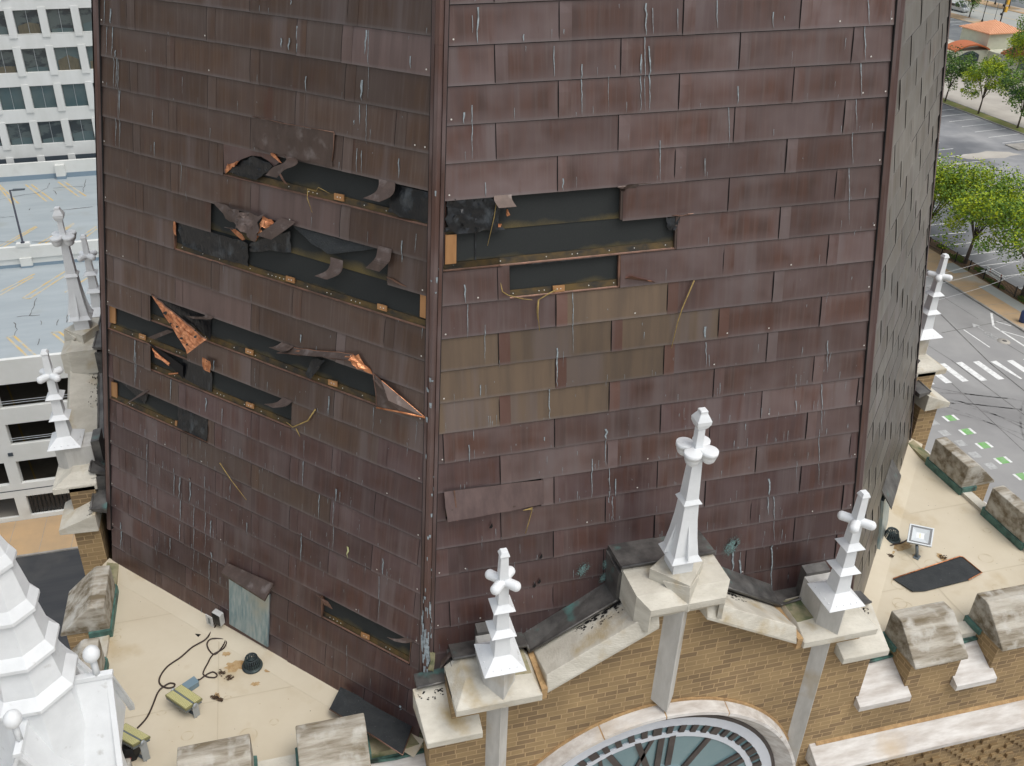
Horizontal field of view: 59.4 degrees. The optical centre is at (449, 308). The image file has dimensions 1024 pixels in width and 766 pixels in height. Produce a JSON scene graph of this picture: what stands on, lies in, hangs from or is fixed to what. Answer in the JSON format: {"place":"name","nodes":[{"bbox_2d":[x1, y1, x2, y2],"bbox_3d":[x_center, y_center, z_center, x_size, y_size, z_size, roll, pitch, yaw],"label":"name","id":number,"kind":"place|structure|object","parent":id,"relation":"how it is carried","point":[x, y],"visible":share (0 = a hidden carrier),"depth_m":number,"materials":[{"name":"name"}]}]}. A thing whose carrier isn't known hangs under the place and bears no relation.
{"place":"outdoors","nodes":[
{"label":"outdoors","id":0,"kind":"place"},
{"bbox_2d":[0,515,77,557],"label":"sidewalk","id":1,"kind":"structure","parent":0,"point":[32,537],"depth_m":59.30,"materials":[{"name":"beige concrete"}]},
{"bbox_2d":[0,0,95,163],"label":"office building","id":2,"kind":"structure","parent":0,"point":[46,86],"depth_m":84.57,"materials":[{"name":"white concrete"}]},
{"bbox_2d":[0,11,8,34],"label":"window","id":3,"kind":"structure","parent":2,"relation":"in","point":[3,26],"depth_m":81.70,"materials":[{"name":"grey glass"}]},
{"bbox_2d":[0,50,16,72],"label":"window","id":4,"kind":"structure","parent":2,"relation":"in","point":[7,61],"depth_m":83.21,"materials":[{"name":"grey glass"}]},
{"bbox_2d":[0,87,25,109],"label":"window","id":5,"kind":"structure","parent":2,"relation":"in","point":[11,98],"depth_m":84.74,"materials":[{"name":"grey glass"}]},
{"bbox_2d":[6,123,33,144],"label":"window","id":6,"kind":"structure","parent":2,"relation":"in","point":[19,133],"depth_m":86.35,"materials":[{"name":"grey glass"}]},
{"bbox_2d":[13,10,41,33],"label":"window","id":7,"kind":"structure","parent":2,"relation":"in","point":[27,21],"depth_m":82.00,"materials":[{"name":"grey glass"}]},
{"bbox_2d":[22,48,49,71],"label":"window","id":8,"kind":"structure","parent":2,"relation":"in","point":[35,60],"depth_m":83.64,"materials":[{"name":"grey glass"}]},
{"bbox_2d":[30,85,56,107],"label":"window","id":9,"kind":"structure","parent":2,"relation":"in","point":[42,96],"depth_m":85.26,"materials":[{"name":"grey glass"}]},
{"bbox_2d":[38,121,64,142],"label":"window","id":10,"kind":"structure","parent":2,"relation":"in","point":[50,131],"depth_m":86.90,"materials":[{"name":"grey glass"}]},
{"bbox_2d":[46,8,74,32],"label":"window","id":11,"kind":"structure","parent":2,"relation":"in","point":[60,20],"depth_m":82.54,"materials":[{"name":"grey glass"}]},
{"bbox_2d":[54,47,81,69],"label":"window","id":12,"kind":"structure","parent":2,"relation":"in","point":[67,58],"depth_m":84.17,"materials":[{"name":"grey glass"}]},
{"bbox_2d":[62,83,88,106],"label":"window","id":13,"kind":"structure","parent":2,"relation":"in","point":[74,94],"depth_m":85.83,"materials":[{"name":"grey glass"}]},
{"bbox_2d":[69,119,94,140],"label":"window","id":14,"kind":"structure","parent":2,"relation":"in","point":[81,129],"depth_m":87.46,"materials":[{"name":"grey glass"}]},
{"bbox_2d":[79,8,91,30],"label":"window","id":15,"kind":"structure","parent":2,"relation":"in","point":[85,13],"depth_m":82.96,"materials":[{"name":"grey glass"}]},
{"bbox_2d":[86,46,92,68],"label":"window","id":16,"kind":"structure","parent":2,"relation":"in","point":[89,48],"depth_m":84.49,"materials":[{"name":"grey glass"}]},
{"bbox_2d":[0,158,99,522],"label":"parking garage","id":17,"kind":"structure","parent":0,"point":[34,315],"depth_m":64.10,"materials":[{"name":"white concrete"}]},
{"bbox_2d":[9,188,30,247],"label":"deck lamp","id":18,"kind":"object","parent":17,"relation":"on","point":[22,243],"visible":1,"depth_m":68.14,"materials":[{"name":"black metal"}]},
{"bbox_2d":[16,549,84,649],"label":"alley","id":19,"kind":"structure","parent":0,"point":[55,578],"depth_m":56.26,"materials":[{"name":"grey asphalt"}]},
{"bbox_2d":[0,0,1023,517],"bbox_3d":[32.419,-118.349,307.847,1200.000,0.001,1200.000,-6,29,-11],"label":"ground","id":20,"kind":"structure","parent":0,"point":[8,508],"depth_m":62.40,"materials":[{"name":"concrete"}]},
{"bbox_2d":[52,315,1023,765],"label":"brick tower","id":21,"kind":"structure","parent":20,"relation":"on","point":[646,653],"depth_m":9.94,"materials":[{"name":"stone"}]},
{"bbox_2d":[36,349,84,451],"bbox_3d":[-4.956,1.131,11.266,0.410,1.410,0.410,-6,29,-11],"label":"finial","id":22,"kind":"object","parent":21,"relation":"on","point":[65,436],"visible":1,"depth_m":11.30,"materials":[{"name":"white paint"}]},
{"bbox_2d":[0,535,134,765],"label":"corner turret","id":23,"kind":"object","parent":21,"relation":"on","point":[61,704],"visible":1,"depth_m":7.41,"materials":[{"name":"white paint"}]},
{"bbox_2d":[49,206,93,321],"bbox_3d":[-5.244,-0.621,12.345,0.344,1.665,0.344,-6,29,-11],"label":"gable finial","id":24,"kind":"object","parent":21,"relation":"on","point":[80,308],"visible":1,"depth_m":12.35,"materials":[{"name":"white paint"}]},
{"bbox_2d":[77,234,99,316],"bbox_3d":[-5.747,-0.532,14.359,0.410,1.410,0.410,-6,29,-11],"label":"finial","id":25,"kind":"object","parent":21,"relation":"on","point":[87,255],"visible":0.73,"depth_m":14.30,"materials":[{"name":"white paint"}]},
{"bbox_2d":[122,744,140,761],"bbox_3d":[-3.328,4.584,9.286,0.224,0.137,0.215,-6,29,-11],"label":"lamp stand","id":26,"kind":"object","parent":21,"relation":"on","point":[130,753],"visible":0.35,"depth_m":9.23,"materials":[{"name":"black plastic"}]},
{"bbox_2d":[122,723,150,761],"bbox_3d":[-3.287,4.503,9.258,0.414,0.308,0.161,14,31,24],"label":"floodlight","id":27,"kind":"object","parent":21,"relation":"on","point":[134,738],"visible":0.73,"depth_m":9.17,"materials":[{"name":"yellow plastic"}]},
{"bbox_2d":[137,623,214,728],"bbox_3d":[-3.153,4.120,10.192,0.253,0.106,1.486,9,29,16],"label":"cable","id":28,"kind":"object","parent":21,"relation":"on","point":[160,684],"visible":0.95,"depth_m":10.08,"materials":[{"name":"brown plastic"}]},
{"bbox_2d":[165,684,201,718],"bbox_3d":[-2.883,4.296,9.748,0.375,0.208,0.193,17,33,29],"label":"floodlight","id":29,"kind":"object","parent":21,"relation":"on","point":[183,698],"visible":1,"depth_m":9.69,"materials":[{"name":"yellow plastic"}]},
{"bbox_2d":[182,676,199,690],"bbox_3d":[-2.887,4.216,10.032,0.183,0.076,0.106,-25,37,-38],"label":"junction box","id":30,"kind":"object","parent":21,"relation":"on","point":[192,684],"visible":0.72,"depth_m":10.01,"materials":[{"name":"blue"}]},
{"bbox_2d":[199,624,226,679],"bbox_3d":[-2.746,3.992,10.430,0.242,0.104,0.769,-1,28,-1],"label":"cable","id":31,"kind":"object","parent":21,"relation":"on","point":[215,653],"visible":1,"depth_m":10.44,"materials":[{"name":"brown plastic"}]},
{"bbox_2d":[205,609,224,626],"bbox_3d":[-2.799,3.705,10.691,0.175,0.170,0.135,17,32,28],"label":"floodlight","id":32,"kind":"object","parent":21,"relation":"on","point":[217,618],"visible":1,"depth_m":10.66,"materials":[{"name":"white plastic"}]},
{"bbox_2d":[242,652,262,673],"bbox_3d":[-2.267,4.050,10.264,0.240,0.154,0.240,-6,29,-11],"label":"roof drain","id":33,"kind":"object","parent":21,"relation":"on","point":[252,665],"visible":1,"depth_m":10.23,"materials":[{"name":"metal"}]},
{"bbox_2d":[329,687,412,755],"bbox_3d":[-0.802,4.338,9.472,1.142,0.213,0.420,19,34,31],"label":"fallen panel","id":34,"kind":"object","parent":21,"relation":"on","point":[390,731],"visible":0.82,"depth_m":9.47,"materials":[{"name":"metal"}]},
{"bbox_2d":[474,548,526,678],"bbox_3d":[0.484,2.759,8.238,0.410,1.410,0.410,-6,29,-11],"label":"finial","id":35,"kind":"object","parent":21,"relation":"on","point":[498,653],"visible":1,"depth_m":8.28,"materials":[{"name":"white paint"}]},
{"bbox_2d":[91,0,951,738],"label":"steeple","id":36,"kind":"object","parent":21,"relation":"on","point":[417,316],"visible":0.95,"depth_m":8.54,"materials":[{"name":"brown metal"}]},
{"bbox_2d":[659,407,718,565],"bbox_3d":[2.215,1.611,8.192,0.344,1.665,0.344,-6,29,-11],"label":"gable finial","id":37,"kind":"object","parent":21,"relation":"on","point":[678,545],"visible":1,"depth_m":8.20,"materials":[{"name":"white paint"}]},
{"bbox_2d":[807,489,875,612],"bbox_3d":[3.995,2.384,8.935,0.410,1.410,0.410,-6,29,-11],"label":"finial","id":38,"kind":"object","parent":21,"relation":"on","point":[834,592],"visible":1,"depth_m":8.98,"materials":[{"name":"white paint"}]},
{"bbox_2d":[884,527,900,543],"bbox_3d":[5.999,3.056,12.113,0.240,0.154,0.240,-6,29,-11],"label":"roof drain","id":39,"kind":"object","parent":21,"relation":"on","point":[893,536],"visible":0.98,"depth_m":12.07,"materials":[{"name":"metal"}]},
{"bbox_2d":[907,523,933,559],"bbox_3d":[6.216,3.095,11.847,0.293,0.350,0.329,14,31,23],"label":"floodlight","id":40,"kind":"object","parent":21,"relation":"on","point":[920,535],"visible":1,"depth_m":11.81,"materials":[{"name":"metal"}]},
{"bbox_2d":[920,253,952,340],"bbox_3d":[7.433,-0.191,13.726,0.410,1.410,0.410,-6,29,-11],"label":"finial","id":41,"kind":"object","parent":21,"relation":"on","point":[930,310],"visible":0.9,"depth_m":13.72,"materials":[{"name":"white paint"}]},
{"bbox_2d":[893,556,982,591],"bbox_3d":[6.299,3.444,11.499,1.157,0.032,0.366,-10,30,-18],"label":"mat","id":42,"kind":"object","parent":21,"relation":"on","point":[955,570],"visible":1,"depth_m":11.51,"materials":[{"name":"rubber"}]},
{"bbox_2d":[929,239,1023,303],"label":"planting strip","id":43,"kind":"object","parent":20,"relation":"on","point":[974,273],"depth_m":94.28,"materials":[{"name":"green plant"}]},
{"bbox_2d":[948,254,963,262],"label":"ground cover","id":44,"kind":"object","parent":43,"relation":"on","point":[958,258],"visible":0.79,"depth_m":97.38,"materials":[{"name":"green plant"}]},
{"bbox_2d":[931,147,995,230],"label":"shade tree","id":45,"kind":"object","parent":43,"relation":"on","point":[934,213],"visible":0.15,"depth_m":99.22,"materials":[{"name":"green plant"}]},
{"bbox_2d":[929,237,1023,301],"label":"iron fence","id":46,"kind":"object","parent":43,"relation":"on","point":[998,286],"visible":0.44,"depth_m":93.66,"materials":[{"name":"black metal"}]},
{"bbox_2d":[985,276,1005,289],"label":"ground cover","id":47,"kind":"object","parent":43,"relation":"on","point":[995,283],"visible":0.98,"depth_m":92.02,"materials":[{"name":"green plant"}]},
{"bbox_2d":[933,155,1023,263],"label":"shade tree","id":48,"kind":"object","parent":20,"relation":"on","point":[963,208],"visible":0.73,"depth_m":93.31,"materials":[{"name":"green plant"}]},
{"bbox_2d":[942,98,1023,134],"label":"kerb","id":49,"kind":"structure","parent":20,"relation":"on","point":[984,118],"depth_m":144.91,"materials":[{"name":"grey concrete"}]},
{"bbox_2d":[943,98,1023,132],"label":"grass strip","id":50,"kind":"object","parent":20,"relation":"on","point":[986,116],"depth_m":145.45,"materials":[{"name":"green plant"}]},
{"bbox_2d":[944,44,978,100],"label":"round tree","id":51,"kind":"object","parent":50,"relation":"on","point":[960,68],"visible":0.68,"depth_m":149.66,"materials":[{"name":"green plant"}]},
{"bbox_2d":[960,54,1019,113],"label":"round tree","id":52,"kind":"object","parent":50,"relation":"on","point":[986,68],"visible":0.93,"depth_m":143.28,"materials":[{"name":"green plant"}]},
{"bbox_2d":[995,63,1023,127],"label":"round tree","id":53,"kind":"object","parent":50,"relation":"on","point":[1016,90],"visible":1,"depth_m":137.09,"materials":[{"name":"green plant"}]},
{"bbox_2d":[946,19,1023,69],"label":"shop building","id":54,"kind":"structure","parent":20,"relation":"on","point":[987,39],"depth_m":178.34,"materials":[{"name":"paint"}]},
{"bbox_2d":[966,186,1023,296],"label":"shade tree","id":55,"kind":"object","parent":20,"relation":"on","point":[1006,213],"visible":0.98,"depth_m":87.55,"materials":[{"name":"green plant"}]},
{"bbox_2d":[1002,15,1023,71],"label":"round tree","id":56,"kind":"object","parent":20,"relation":"on","point":[1013,49],"visible":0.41,"depth_m":170.29,"materials":[{"name":"green plant"}]},
{"bbox_2d":[1005,29,1023,78],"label":"round tree","id":57,"kind":"object","parent":20,"relation":"on","point":[1018,40],"visible":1,"depth_m":166.00,"materials":[{"name":"green plant"}]},
{"bbox_2d":[949,17,969,40],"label":"lot","id":58,"kind":"structure","parent":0,"point":[955,30],"depth_m":209.62,"materials":[{"name":"grey asphalt"}]},
{"bbox_2d":[923,275,1023,404],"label":"road","id":59,"kind":"structure","parent":0,"point":[955,346],"depth_m":80.90,"materials":[{"name":"grey asphalt"}]},
{"bbox_2d":[924,286,1023,450],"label":"road joints","id":60,"kind":"object","parent":59,"relation":"on","point":[987,360],"visible":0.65,"depth_m":77.89,"materials":[{"name":"black asphalt"}]},
{"bbox_2d":[932,359,1023,383],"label":"crosswalk","id":61,"kind":"structure","parent":59,"relation":"on","point":[973,372],"depth_m":77.60,"materials":[{"name":"white paint"}]},
{"bbox_2d":[972,323,997,338],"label":"bicycle symbol","id":62,"kind":"object","parent":59,"relation":"on","point":[975,325],"visible":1,"depth_m":83.94,"materials":[{"name":"white paint"}]},
{"bbox_2d":[964,313,1023,346],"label":"lane lines","id":63,"kind":"object","parent":59,"relation":"on","point":[992,319],"visible":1,"depth_m":83.44,"materials":[{"name":"white paint"}]},
{"bbox_2d":[997,338,1009,343],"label":"manhole","id":64,"kind":"object","parent":59,"relation":"on","point":[1002,341],"visible":1,"depth_m":81.99,"materials":[{"name":"metal"}]},
{"bbox_2d":[925,395,1023,502],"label":"cross street","id":65,"kind":"structure","parent":0,"point":[1001,442],"depth_m":69.20,"materials":[{"name":"grey asphalt"}]},
{"bbox_2d":[931,386,1023,440],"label":"tyre marks","id":66,"kind":"object","parent":65,"relation":"on","point":[1020,414],"visible":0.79,"depth_m":72.41},
{"bbox_2d":[932,415,1023,479],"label":"bike lane dashes","id":67,"kind":"object","parent":65,"relation":"on","point":[990,466],"visible":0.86,"depth_m":68.24,"materials":[{"name":"white paint"}]},
{"bbox_2d":[944,415,1023,479],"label":"green bike squares","id":68,"kind":"structure","parent":65,"relation":"on","point":[984,445],"depth_m":68.18,"materials":[{"name":"green paint"}]},
{"bbox_2d":[927,249,1023,331],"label":"sidewalk","id":69,"kind":"structure","parent":0,"point":[996,305],"depth_m":90.34,"materials":[{"name":"beige concrete"}]},
{"bbox_2d":[946,263,967,272],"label":"sidewalk patch","id":70,"kind":"object","parent":69,"relation":"on","point":[951,267],"visible":0.8,"depth_m":95.25,"materials":[{"name":"grey concrete"}]},
{"bbox_2d":[978,285,1023,311],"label":"sidewalk patch","id":71,"kind":"object","parent":69,"relation":"on","point":[1005,298],"visible":1,"depth_m":89.37,"materials":[{"name":"grey concrete"}]},
{"bbox_2d":[1019,310,1023,322],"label":"litter bin","id":72,"kind":"object","parent":69,"relation":"on","point":[1021,319],"visible":1,"depth_m":84.58,"materials":[{"name":"blue plastic"}]},
{"bbox_2d":[930,104,1023,289],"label":"parking lot","id":73,"kind":"structure","parent":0,"point":[959,139],"depth_m":126.91,"materials":[{"name":"grey asphalt"}]},
{"bbox_2d":[932,104,1023,288],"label":"parking lines","id":74,"kind":"object","parent":73,"relation":"on","point":[987,186],"visible":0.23,"depth_m":121.40,"materials":[{"name":"white paint"}]},
{"bbox_2d":[959,151,1019,158],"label":"lot patch","id":75,"kind":"object","parent":73,"relation":"on","point":[988,154],"visible":1,"depth_m":128.45,"materials":[{"name":"concrete"}]},
{"bbox_2d":[1005,143,1023,150],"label":"parking island","id":76,"kind":"structure","parent":73,"relation":"on","point":[1018,146],"depth_m":131.83,"materials":[{"name":"grey concrete"}]},
{"bbox_2d":[943,65,1023,126],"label":"street","id":77,"kind":"structure","parent":0,"point":[993,104],"depth_m":153.75,"materials":[{"name":"concrete"}]},
{"bbox_2d":[951,0,1023,28],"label":"street","id":78,"kind":"structure","parent":0,"point":[1009,19],"depth_m":225.38,"materials":[{"name":"grey asphalt"}]},
{"bbox_2d":[951,2,969,12],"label":"van","id":79,"kind":"object","parent":78,"relation":"on","point":[961,10],"visible":0.85,"depth_m":227.86,"materials":[{"name":"silver metal"}]},
{"bbox_2d":[951,0,1023,22],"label":"sidewalk","id":80,"kind":"structure","parent":0,"point":[974,20],"depth_m":229.75,"materials":[{"name":"beige concrete"}]},
{"bbox_2d":[955,0,988,17],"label":"round tree","id":81,"kind":"object","parent":80,"relation":"on","point":[973,2],"visible":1,"depth_m":219.44,"materials":[{"name":"green plant"}]},
{"bbox_2d":[1000,0,1009,21],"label":"traffic signal","id":82,"kind":"object","parent":80,"relation":"on","point":[1007,2],"visible":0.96,"depth_m":210.86,"materials":[{"name":"yellow metal"}]},
{"bbox_2d":[981,266,1005,281],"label":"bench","id":83,"kind":"object","parent":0,"point":[993,274],"visible":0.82,"depth_m":92.78,"materials":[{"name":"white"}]},
{"bbox_2d":[990,0,1023,7],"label":"lot","id":84,"kind":"structure","parent":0,"point":[1017,3],"depth_m":240.78,"materials":[{"name":"grey asphalt"}]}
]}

